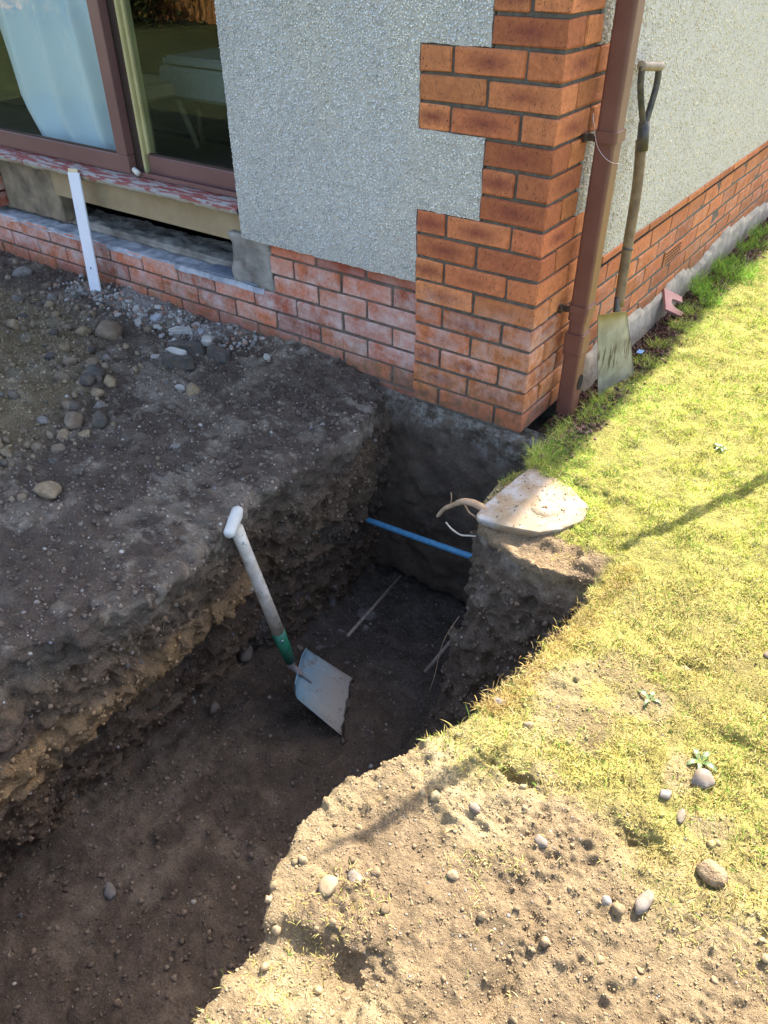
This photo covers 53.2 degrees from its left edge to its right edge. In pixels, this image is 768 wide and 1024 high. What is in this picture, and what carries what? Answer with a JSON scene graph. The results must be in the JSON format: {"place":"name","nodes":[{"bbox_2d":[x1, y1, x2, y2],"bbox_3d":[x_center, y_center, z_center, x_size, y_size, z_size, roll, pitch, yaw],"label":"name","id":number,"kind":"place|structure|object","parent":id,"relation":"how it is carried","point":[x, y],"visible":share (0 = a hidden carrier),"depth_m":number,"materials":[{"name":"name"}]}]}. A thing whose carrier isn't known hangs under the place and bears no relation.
{"place":"outdoors","nodes":[
{"label":"outdoors","id":0,"kind":"place"},
{"bbox_2d":[159,47,226,151],"bbox_3d":[-0.156,-1.835,3.526,1.760,0.410,0.690,23,43,28],"label":"table","id":1,"kind":"object","parent":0,"point":[196,77],"visible":0.2,"depth_m":3.55,"materials":[{"name":"grey fabric"}]},
{"bbox_2d":[0,219,767,1023],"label":"ground","id":2,"kind":"structure","parent":0,"point":[188,859],"depth_m":2.11,"materials":[{"name":"soil"}]},
{"bbox_2d":[6,319,19,329],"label":"stone","id":3,"kind":"object","parent":2,"relation":"on","point":[12,324],"visible":1,"depth_m":3.06,"materials":[{"name":"stone"}]},
{"bbox_2d":[11,294,24,301],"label":"stone","id":4,"kind":"object","parent":2,"relation":"on","point":[18,298],"visible":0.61,"depth_m":3.44,"materials":[{"name":"stone"}]},
{"bbox_2d":[17,493,26,501],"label":"stone","id":5,"kind":"object","parent":2,"relation":"on","point":[21,497],"visible":1,"depth_m":2.27,"materials":[{"name":"stone"}]},
{"bbox_2d":[12,266,33,277],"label":"stone","id":6,"kind":"object","parent":2,"relation":"on","point":[22,271],"visible":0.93,"depth_m":3.73,"materials":[{"name":"stone"}]},
{"bbox_2d":[17,313,28,317],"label":"stone","id":7,"kind":"object","parent":2,"relation":"on","point":[21,315],"visible":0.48,"depth_m":3.23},
{"bbox_2d":[31,442,42,450],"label":"stone","id":8,"kind":"object","parent":2,"relation":"on","point":[37,446],"visible":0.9,"depth_m":2.51,"materials":[{"name":"stone"}]},
{"bbox_2d":[36,416,48,423],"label":"stone","id":9,"kind":"object","parent":2,"relation":"on","point":[41,419],"visible":1,"depth_m":2.60,"materials":[{"name":"stone"}]},
{"bbox_2d":[41,283,51,288],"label":"stone","id":10,"kind":"object","parent":2,"relation":"on","point":[46,285],"visible":1,"depth_m":3.61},
{"bbox_2d":[33,481,61,499],"bbox_3d":[-1.011,-0.066,2.317,0.078,0.049,0.067,15,40,19],"label":"stone","id":11,"kind":"object","parent":2,"relation":"on","point":[50,490],"visible":1,"depth_m":2.30,"materials":[{"name":"stone"}]},
{"bbox_2d":[43,301,54,308],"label":"stone","id":12,"kind":"object","parent":2,"relation":"on","point":[48,304],"visible":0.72,"depth_m":3.39,"materials":[{"name":"stone"}]},
{"bbox_2d":[44,352,55,359],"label":"stone","id":13,"kind":"object","parent":2,"relation":"on","point":[49,355],"visible":0.97,"depth_m":2.97,"materials":[{"name":"stone"}]},
{"bbox_2d":[47,293,57,300],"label":"stone","id":14,"kind":"object","parent":2,"relation":"on","point":[51,296],"visible":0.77,"depth_m":3.50,"materials":[{"name":"stone"}]},
{"bbox_2d":[49,329,58,335],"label":"stone","id":15,"kind":"object","parent":2,"relation":"on","point":[52,332],"visible":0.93,"depth_m":3.10,"materials":[{"name":"stone"}]},
{"bbox_2d":[49,456,59,463],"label":"stone","id":16,"kind":"object","parent":2,"relation":"on","point":[54,460],"visible":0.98,"depth_m":2.44,"materials":[{"name":"stone"}]},
{"bbox_2d":[52,311,59,316],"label":"stone","id":17,"kind":"object","parent":2,"relation":"on","point":[55,313],"visible":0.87,"depth_m":3.29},
{"bbox_2d":[0,281,113,475],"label":"spoil crumbs","id":18,"kind":"object","parent":2,"relation":"on","point":[20,439],"visible":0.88,"depth_m":2.94,"materials":[{"name":"soil"}]},
{"bbox_2d":[50,443,65,454],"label":"stone","id":19,"kind":"object","parent":2,"relation":"on","point":[55,448],"visible":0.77,"depth_m":2.51,"materials":[{"name":"stone"}]},
{"bbox_2d":[53,370,70,381],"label":"stone","id":20,"kind":"object","parent":2,"relation":"on","point":[61,375],"visible":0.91,"depth_m":2.82,"materials":[{"name":"stone"}]},
{"bbox_2d":[57,429,69,440],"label":"stone","id":21,"kind":"object","parent":2,"relation":"on","point":[62,434],"visible":0.95,"depth_m":2.57,"materials":[{"name":"stone"}]},
{"bbox_2d":[58,343,69,350],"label":"stone","id":22,"kind":"object","parent":2,"relation":"on","point":[64,346],"visible":0.94,"depth_m":3.03,"materials":[{"name":"stone"}]},
{"bbox_2d":[62,324,71,329],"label":"stone","id":23,"kind":"object","parent":2,"relation":"on","point":[67,326],"visible":0.8,"depth_m":3.21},
{"bbox_2d":[61,400,74,409],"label":"stone","id":24,"kind":"object","parent":2,"relation":"on","point":[65,404],"visible":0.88,"depth_m":2.69,"materials":[{"name":"stone"}]},
{"bbox_2d":[62,357,77,364],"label":"stone","id":25,"kind":"object","parent":2,"relation":"on","point":[71,360],"visible":0.92,"depth_m":2.94,"materials":[{"name":"stone"}]},
{"bbox_2d":[64,411,83,429],"bbox_3d":[-1.065,-0.308,2.630,0.062,0.061,0.092,-6,38,-7],"label":"stone","id":26,"kind":"object","parent":2,"relation":"on","point":[73,420],"visible":0.93,"depth_m":2.61,"materials":[{"name":"stone"}]},
{"bbox_2d":[0,260,164,501],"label":"heap pebbles","id":27,"kind":"object","parent":2,"relation":"on","point":[6,452],"visible":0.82,"depth_m":2.87,"materials":[{"name":"stone"}]},
{"bbox_2d":[75,326,91,336],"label":"stone","id":28,"kind":"object","parent":2,"relation":"on","point":[82,331],"visible":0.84,"depth_m":3.17,"materials":[{"name":"stone"}]},
{"bbox_2d":[67,168,100,292],"bbox_3d":[-1.333,-1.228,3.427,0.078,0.560,0.011,20,35,31],"label":"straight edge","id":29,"kind":"object","parent":2,"relation":"on","point":[83,224],"visible":0.85,"depth_m":3.40,"materials":[{"name":"white plastic"}]},
{"bbox_2d":[78,429,89,436],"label":"stone","id":30,"kind":"object","parent":2,"relation":"on","point":[85,433],"visible":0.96,"depth_m":2.57,"materials":[{"name":"stone"}]},
{"bbox_2d":[79,373,95,386],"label":"stone","id":31,"kind":"object","parent":2,"relation":"on","point":[87,379],"visible":1,"depth_m":2.81,"materials":[{"name":"stone"}]},
{"bbox_2d":[86,346,95,353],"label":"stone","id":32,"kind":"object","parent":2,"relation":"on","point":[92,349],"visible":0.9,"depth_m":3.06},
{"bbox_2d":[85,357,98,364],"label":"stone","id":33,"kind":"object","parent":2,"relation":"on","point":[92,360],"visible":0.72,"depth_m":2.94,"materials":[{"name":"stone"}]},
{"bbox_2d":[87,310,96,316],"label":"stone","id":34,"kind":"object","parent":2,"relation":"on","point":[93,313],"visible":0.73,"depth_m":3.33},
{"bbox_2d":[84,364,104,375],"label":"stone","id":35,"kind":"object","parent":2,"relation":"on","point":[93,369],"visible":0.71,"depth_m":2.88,"materials":[{"name":"stone"}]},
{"bbox_2d":[91,388,104,396],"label":"stone","id":36,"kind":"object","parent":2,"relation":"on","point":[96,392],"visible":1,"depth_m":2.78,"materials":[{"name":"stone"}]},
{"bbox_2d":[91,410,107,428],"bbox_3d":[-0.985,-0.318,2.657,0.055,0.069,0.073,-8,27,-8],"label":"stone","id":37,"kind":"object","parent":2,"relation":"on","point":[99,419],"visible":0.99,"depth_m":2.63,"materials":[{"name":"stone"}]},
{"bbox_2d":[95,400,105,407],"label":"stone","id":38,"kind":"object","parent":2,"relation":"on","point":[99,403],"visible":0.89,"depth_m":2.73,"materials":[{"name":"stone"}]},
{"bbox_2d":[102,354,111,360],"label":"stone","id":39,"kind":"object","parent":2,"relation":"on","point":[104,357],"visible":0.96,"depth_m":3.01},
{"bbox_2d":[95,320,122,340],"bbox_3d":[-1.144,-0.752,3.192,0.108,0.105,0.132,7,38,9],"label":"stone","id":40,"kind":"object","parent":2,"relation":"on","point":[110,330],"visible":0.88,"depth_m":3.15,"materials":[{"name":"stone"}]},
{"bbox_2d":[104,882,115,900],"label":"stone","id":41,"kind":"object","parent":2,"relation":"on","point":[109,891],"visible":1,"depth_m":2.16,"materials":[{"name":"stone"}]},
{"bbox_2d":[103,374,116,387],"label":"stone","id":42,"kind":"object","parent":2,"relation":"on","point":[109,381],"visible":1,"depth_m":2.84,"materials":[{"name":"stone"}]},
{"bbox_2d":[123,343,129,348],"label":"stone","id":43,"kind":"object","parent":2,"relation":"on","point":[126,346],"visible":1,"depth_m":3.10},
{"bbox_2d":[132,304,140,312],"bbox_3d":[-1.087,-0.892,3.371,0.037,0.022,0.057,-14,46,9],"label":"rubble piece","id":44,"kind":"object","parent":2,"relation":"on","point":[136,308],"visible":1,"depth_m":3.36,"materials":[{"name":"stone"}]},
{"bbox_2d":[135,318,141,326],"bbox_3d":[-1.056,-0.814,3.299,0.031,0.017,0.048,-2,58,-19],"label":"rubble piece","id":45,"kind":"object","parent":2,"relation":"on","point":[138,321],"visible":1,"depth_m":3.29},
{"bbox_2d":[150,354,159,358],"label":"rubble piece","id":46,"kind":"object","parent":2,"relation":"on","point":[154,356],"visible":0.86,"depth_m":3.06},
{"bbox_2d":[150,314,161,321],"bbox_3d":[-0.982,-0.837,3.304,0.051,0.020,0.037,-27,59,-10],"label":"rubble piece","id":47,"kind":"object","parent":2,"relation":"on","point":[155,317],"visible":1,"depth_m":3.30,"materials":[{"name":"stone"}]},
{"bbox_2d":[45,273,267,351],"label":"lime chips","id":48,"kind":"object","parent":2,"relation":"on","point":[244,343],"visible":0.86,"depth_m":3.34,"materials":[{"name":"gravel"}]},
{"bbox_2d":[170,443,180,449],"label":"stone","id":49,"kind":"object","parent":2,"relation":"on","point":[175,446],"visible":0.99,"depth_m":2.53,"materials":[{"name":"stone"}]},
{"bbox_2d":[161,352,194,369],"bbox_3d":[-0.807,-0.592,2.995,0.141,0.057,0.058,9,44,2],"label":"dark slab","id":50,"kind":"object","parent":2,"relation":"on","point":[173,361],"depth_m":2.98,"materials":[{"name":"stone"}]},
{"bbox_2d":[165,347,187,354],"bbox_3d":[-0.808,-0.626,2.989,0.091,0.013,0.029,15,67,1],"label":"rubble piece","id":51,"kind":"object","parent":50,"relation":"on","point":[175,350],"visible":1,"depth_m":2.98,"materials":[{"name":"stone"}]},
{"bbox_2d":[175,384,184,391],"bbox_3d":[-0.766,-0.468,2.886,0.044,0.013,0.028,25,53,4],"label":"rubble piece","id":52,"kind":"object","parent":2,"relation":"on","point":[179,387],"visible":0.99,"depth_m":2.88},
{"bbox_2d":[168,326,192,334],"bbox_3d":[-0.859,-0.765,3.229,0.115,0.023,0.043,1,43,12],"label":"rubble piece","id":53,"kind":"object","parent":2,"relation":"on","point":[180,330],"visible":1,"depth_m":3.21,"materials":[{"name":"stone"}]},
{"bbox_2d":[167,340,204,355],"bbox_3d":[-0.800,-0.657,3.081,0.163,0.052,0.054,5,37,16],"label":"dark slab","id":54,"kind":"object","parent":2,"relation":"on","point":[192,348],"depth_m":3.06,"materials":[{"name":"stone"}]},
{"bbox_2d":[186,382,200,396],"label":"stone","id":55,"kind":"object","parent":2,"relation":"on","point":[192,388],"visible":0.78,"depth_m":2.82,"materials":[{"name":"stone"}]},
{"bbox_2d":[201,335,212,345],"bbox_3d":[-0.709,-0.689,3.081,0.048,0.029,0.043,28,55,8],"label":"rubble piece","id":56,"kind":"object","parent":2,"relation":"on","point":[206,340],"visible":0.92,"depth_m":3.07,"materials":[{"name":"stone"}]},
{"bbox_2d":[210,701,219,713],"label":"stone","id":57,"kind":"object","parent":2,"relation":"on","point":[214,706],"visible":1,"depth_m":2.67,"materials":[{"name":"stone"}]},
{"bbox_2d":[206,344,230,363],"bbox_3d":[-0.652,-0.630,3.048,0.104,0.045,0.062,22,42,14],"label":"dark slab","id":58,"kind":"object","parent":2,"relation":"on","point":[220,354],"depth_m":3.03,"materials":[{"name":"stone"}]},
{"bbox_2d":[239,645,252,661],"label":"stone","id":59,"kind":"object","parent":2,"relation":"on","point":[246,655],"visible":0.75,"depth_m":2.85,"materials":[{"name":"stone"}]},
{"bbox_2d":[263,353,270,360],"bbox_3d":[-0.454,-0.601,2.981,0.031,0.021,0.026,25,53,4],"label":"rubble piece","id":60,"kind":"object","parent":2,"relation":"on","point":[267,357],"visible":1,"depth_m":2.97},
{"bbox_2d":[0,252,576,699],"bbox_3d":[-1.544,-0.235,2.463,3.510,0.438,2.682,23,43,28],"label":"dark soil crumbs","id":61,"kind":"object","parent":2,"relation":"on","point":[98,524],"visible":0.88,"depth_m":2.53,"materials":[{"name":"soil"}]},
{"bbox_2d":[223,506,354,737],"bbox_3d":[-0.286,0.346,2.496,0.326,0.884,0.260,3,38,5],"label":"shovel","id":62,"kind":"object","parent":2,"relation":"on","point":[322,691],"visible":1,"depth_m":2.64,"materials":[{"name":"grey metal"}]},
{"bbox_2d":[9,414,582,716],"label":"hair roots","id":63,"kind":"object","parent":2,"relation":"hanging from","point":[235,562],"visible":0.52,"depth_m":2.17,"materials":[{"name":"brown plant"}]},
{"bbox_2d":[297,645,304,650],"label":"stone","id":64,"kind":"object","parent":2,"relation":"on","point":[300,648],"visible":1,"depth_m":2.92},
{"bbox_2d":[0,257,636,1019],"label":"pebbles","id":65,"kind":"object","parent":2,"relation":"on","point":[202,617],"visible":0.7,"depth_m":2.45,"materials":[{"name":"stone"}]},
{"bbox_2d":[319,874,337,896],"bbox_3d":[-0.100,0.660,1.356,0.032,0.025,0.038,20,41,36],"label":"stone","id":66,"kind":"object","parent":2,"relation":"on","point":[328,883],"visible":1,"depth_m":1.35,"materials":[{"name":"stone"}]},
{"bbox_2d":[348,870,362,881],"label":"stone","id":67,"kind":"object","parent":2,"relation":"on","point":[352,873],"visible":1,"depth_m":1.36,"materials":[{"name":"stone"}]},
{"bbox_2d":[0,243,746,680],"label":"pale grit","id":68,"kind":"object","parent":2,"relation":"on","point":[158,447],"visible":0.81,"depth_m":2.55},
{"bbox_2d":[346,575,401,636],"bbox_3d":[-0.034,0.365,3.030,0.013,0.052,0.429,18,41,23],"label":"stick","id":69,"kind":"object","parent":2,"relation":"on","point":[359,622],"visible":1,"depth_m":3.00,"materials":[{"name":"wood"}]},
{"bbox_2d":[0,224,764,1023],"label":"trench soil crumbs","id":70,"kind":"object","parent":2,"relation":"on","point":[178,818],"visible":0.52,"depth_m":2.36,"materials":[{"name":"soil"}]},
{"bbox_2d":[0,0,767,604],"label":"house","id":71,"kind":"structure","parent":2,"relation":"on","point":[392,194],"depth_m":2.69,"materials":[{"name":"orange brick"}]},
{"bbox_2d":[0,0,115,150],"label":"curtain","id":72,"kind":"object","parent":71,"relation":"hanging from","point":[51,48],"visible":0.75,"depth_m":3.37,"materials":[{"name":"fabric"}]},
{"bbox_2d":[0,0,236,197],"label":"patio window","id":73,"kind":"structure","parent":71,"relation":"in","point":[112,25],"depth_m":3.06,"materials":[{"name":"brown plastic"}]},
{"bbox_2d":[142,74,199,153],"bbox_3d":[-1.165,-1.953,3.777,0.405,0.309,0.314,23,43,28],"label":"stool","id":74,"kind":"object","parent":71,"relation":"on","point":[156,87],"visible":0.28,"depth_m":3.63,"materials":[{"name":"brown wood"}]},
{"bbox_2d":[556,0,645,415],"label":"downpipe","id":75,"kind":"object","parent":71,"relation":"attached to","point":[610,135],"visible":1,"depth_m":2.26,"materials":[{"name":"plastic"}]},
{"bbox_2d":[593,113,621,165],"bbox_3d":[0.640,-1.050,2.173,0.124,0.147,0.046,-9,38,-11],"label":"string","id":76,"kind":"object","parent":75,"relation":"hanging from","point":[596,142],"visible":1,"depth_m":2.18,"materials":[{"name":"fabric"}]},
{"bbox_2d":[365,517,471,558],"bbox_3d":[0.175,0.115,2.933,0.784,0.098,0.033,24,44,28],"label":"water pipe","id":77,"kind":"object","parent":2,"relation":"on","point":[427,541],"visible":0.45,"depth_m":2.94,"materials":[{"name":"plastic"}]},
{"bbox_2d":[423,627,462,672],"bbox_3d":[0.217,0.489,2.779,0.157,0.209,0.038,-10,39,-13],"label":"stick","id":78,"kind":"object","parent":2,"relation":"on","point":[435,659],"visible":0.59,"depth_m":2.80,"materials":[{"name":"wood"}]},
{"bbox_2d":[429,617,458,690],"bbox_3d":[0.185,0.447,2.403,0.108,0.281,0.017,-28,45,-31],"label":"root","id":79,"kind":"object","parent":2,"relation":"hanging from","point":[440,651],"visible":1,"depth_m":2.39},
{"bbox_2d":[446,869,458,880],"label":"stone","id":80,"kind":"object","parent":2,"relation":"on","point":[452,874],"visible":1,"depth_m":1.38,"materials":[{"name":"stone"}]},
{"bbox_2d":[445,522,475,536],"bbox_3d":[0.244,0.064,2.365,0.129,0.030,0.006,23,43,28],"label":"root","id":81,"kind":"object","parent":2,"relation":"hanging from","point":[448,525],"visible":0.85,"depth_m":2.38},
{"bbox_2d":[436,493,487,521],"bbox_3d":[0.240,0.003,2.321,0.190,0.119,0.027,23,43,28],"label":"tree root","id":82,"kind":"object","parent":2,"relation":"on","point":[476,504],"visible":0.94,"depth_m":2.29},
{"bbox_2d":[469,802,479,813],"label":"stone","id":83,"kind":"object","parent":2,"relation":"on","point":[474,808],"visible":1,"depth_m":1.47,"materials":[{"name":"stone"}]},
{"bbox_2d":[191,542,767,1023],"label":"sparse moss","id":84,"kind":"object","parent":2,"relation":"on","point":[505,870],"visible":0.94,"depth_m":1.33,"materials":[{"name":"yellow plant"}]},
{"bbox_2d":[493,697,505,707],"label":"stone","id":85,"kind":"object","parent":2,"relation":"on","point":[499,701],"visible":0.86,"depth_m":1.68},
{"bbox_2d":[259,561,767,1023],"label":"soil lumps","id":86,"kind":"object","parent":2,"relation":"on","point":[618,909],"visible":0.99,"depth_m":1.33,"materials":[{"name":"soil"}]},
{"bbox_2d":[523,721,533,727],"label":"stone","id":87,"kind":"object","parent":2,"relation":"on","point":[528,724],"visible":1,"depth_m":1.63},
{"bbox_2d":[476,467,588,536],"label":"concrete slab","id":88,"kind":"structure","parent":2,"relation":"on","point":[509,517],"depth_m":2.25,"materials":[{"name":"concrete"}]},
{"bbox_2d":[495,474,587,526],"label":"slab soil","id":89,"kind":"structure","parent":88,"relation":"on","point":[535,504],"depth_m":2.28,"materials":[{"name":"soil"}]},
{"bbox_2d":[521,456,601,533],"bbox_3d":[0.563,-0.059,2.321,0.182,0.052,0.398,-10,38,-12],"label":"slab moss","id":90,"kind":"object","parent":88,"relation":"on","point":[587,519],"visible":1,"depth_m":2.31,"materials":[{"name":"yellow plant"}]},
{"bbox_2d":[534,834,547,847],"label":"stone","id":91,"kind":"object","parent":2,"relation":"on","point":[540,840],"visible":1,"depth_m":1.41,"materials":[{"name":"stone"}]},
{"bbox_2d":[463,557,647,721],"bbox_3d":[0.447,0.312,1.848,0.156,0.096,0.691,28,46,32],"label":"turf edge","id":92,"kind":"object","parent":2,"relation":"on","point":[507,697],"visible":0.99,"depth_m":1.81,"materials":[{"name":"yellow plant"}]},
{"bbox_2d":[547,422,596,446],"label":"corner gravel","id":93,"kind":"structure","parent":2,"relation":"on","point":[579,429],"depth_m":2.57,"materials":[{"name":"gravel"}]},
{"bbox_2d":[415,237,767,954],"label":"lawn grass","id":94,"kind":"structure","parent":2,"relation":"on","point":[742,608],"depth_m":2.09,"materials":[{"name":"plant"}]},
{"bbox_2d":[601,895,611,905],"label":"stone","id":95,"kind":"object","parent":2,"relation":"on","point":[606,900],"visible":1,"depth_m":1.33,"materials":[{"name":"stone"}]},
{"bbox_2d":[516,301,708,470],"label":"corner grass","id":96,"kind":"structure","parent":2,"relation":"on","point":[560,429],"depth_m":2.68,"materials":[{"name":"plant"}]},
{"bbox_2d":[604,379,643,394],"bbox_3d":[0.885,-0.447,2.830,0.181,0.061,0.141,0,37,0],"label":"dead grass clump","id":97,"kind":"object","parent":2,"relation":"on","point":[610,388],"visible":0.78,"depth_m":2.83,"materials":[{"name":"plant"}]},
{"bbox_2d":[597,60,664,396],"bbox_3d":[0.816,-0.894,2.587,0.296,1.085,0.132,-25,44,-29],"label":"garden spade","id":98,"kind":"object","parent":2,"relation":"on","point":[615,365],"visible":0.97,"depth_m":2.63,"materials":[{"name":"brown wood"}]},
{"bbox_2d":[635,889,653,914],"bbox_3d":[0.451,0.677,1.331,0.054,0.021,0.024,-30,46,-33],"label":"stone","id":99,"kind":"object","parent":2,"relation":"on","point":[643,901],"visible":1,"depth_m":1.32,"materials":[{"name":"stone"}]},
{"bbox_2d":[638,689,660,704],"bbox_3d":[0.585,0.406,1.690,0.040,0.010,0.043,-3,37,-4],"label":"weed","id":100,"kind":"object","parent":2,"relation":"on","point":[643,692],"visible":1,"depth_m":1.69,"materials":[{"name":"green plant"}]},
{"bbox_2d":[532,218,767,461],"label":"grass","id":101,"kind":"structure","parent":2,"relation":"on","point":[662,333],"depth_m":3.15,"materials":[{"name":"plant"}]},
{"bbox_2d":[663,288,682,317],"bbox_3d":[1.290,-0.929,3.422,0.104,0.012,0.125,18,60,-18],"label":"tile fragment","id":102,"kind":"object","parent":101,"relation":"on","point":[669,297],"visible":0.95,"depth_m":3.41,"materials":[{"name":"pink ceramic"}]},
{"bbox_2d":[659,789,671,799],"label":"stone","id":103,"kind":"object","parent":2,"relation":"on","point":[664,794],"visible":1,"depth_m":1.49,"materials":[{"name":"stone"}]},
{"bbox_2d":[677,808,685,823],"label":"stone","id":104,"kind":"object","parent":2,"relation":"on","point":[682,812],"visible":1,"depth_m":1.45,"materials":[{"name":"stone"}]},
{"bbox_2d":[686,747,717,772],"bbox_3d":[0.651,0.505,1.557,0.061,0.012,0.059,23,43,28],"label":"weed","id":105,"kind":"object","parent":2,"relation":"on","point":[707,763],"visible":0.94,"depth_m":1.56,"materials":[{"name":"green plant"}]},
{"bbox_2d":[691,768,714,788],"bbox_3d":[0.631,0.528,1.514,0.042,0.034,0.044,27,45,31],"label":"stone","id":106,"kind":"object","parent":2,"relation":"on","point":[702,778],"visible":1,"depth_m":1.50,"materials":[{"name":"stone"}]},
{"bbox_2d":[695,859,727,888],"bbox_3d":[0.585,0.646,1.368,0.043,0.039,0.053,-23,43,-27],"label":"stone","id":107,"kind":"object","parent":2,"relation":"on","point":[712,873],"visible":1,"depth_m":1.36,"materials":[{"name":"stone"}]},
{"bbox_2d":[673,218,767,316],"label":"long grass","id":108,"kind":"structure","parent":2,"relation":"on","point":[707,286],"depth_m":3.70,"materials":[{"name":"plant"}]},
{"bbox_2d":[714,443,726,451],"bbox_3d":[1.088,-0.209,2.483,0.038,0.009,0.052,1,37,2],"label":"weed","id":109,"kind":"object","parent":2,"relation":"on","point":[719,445],"visible":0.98,"depth_m":2.48,"materials":[{"name":"green plant"}]}
]}

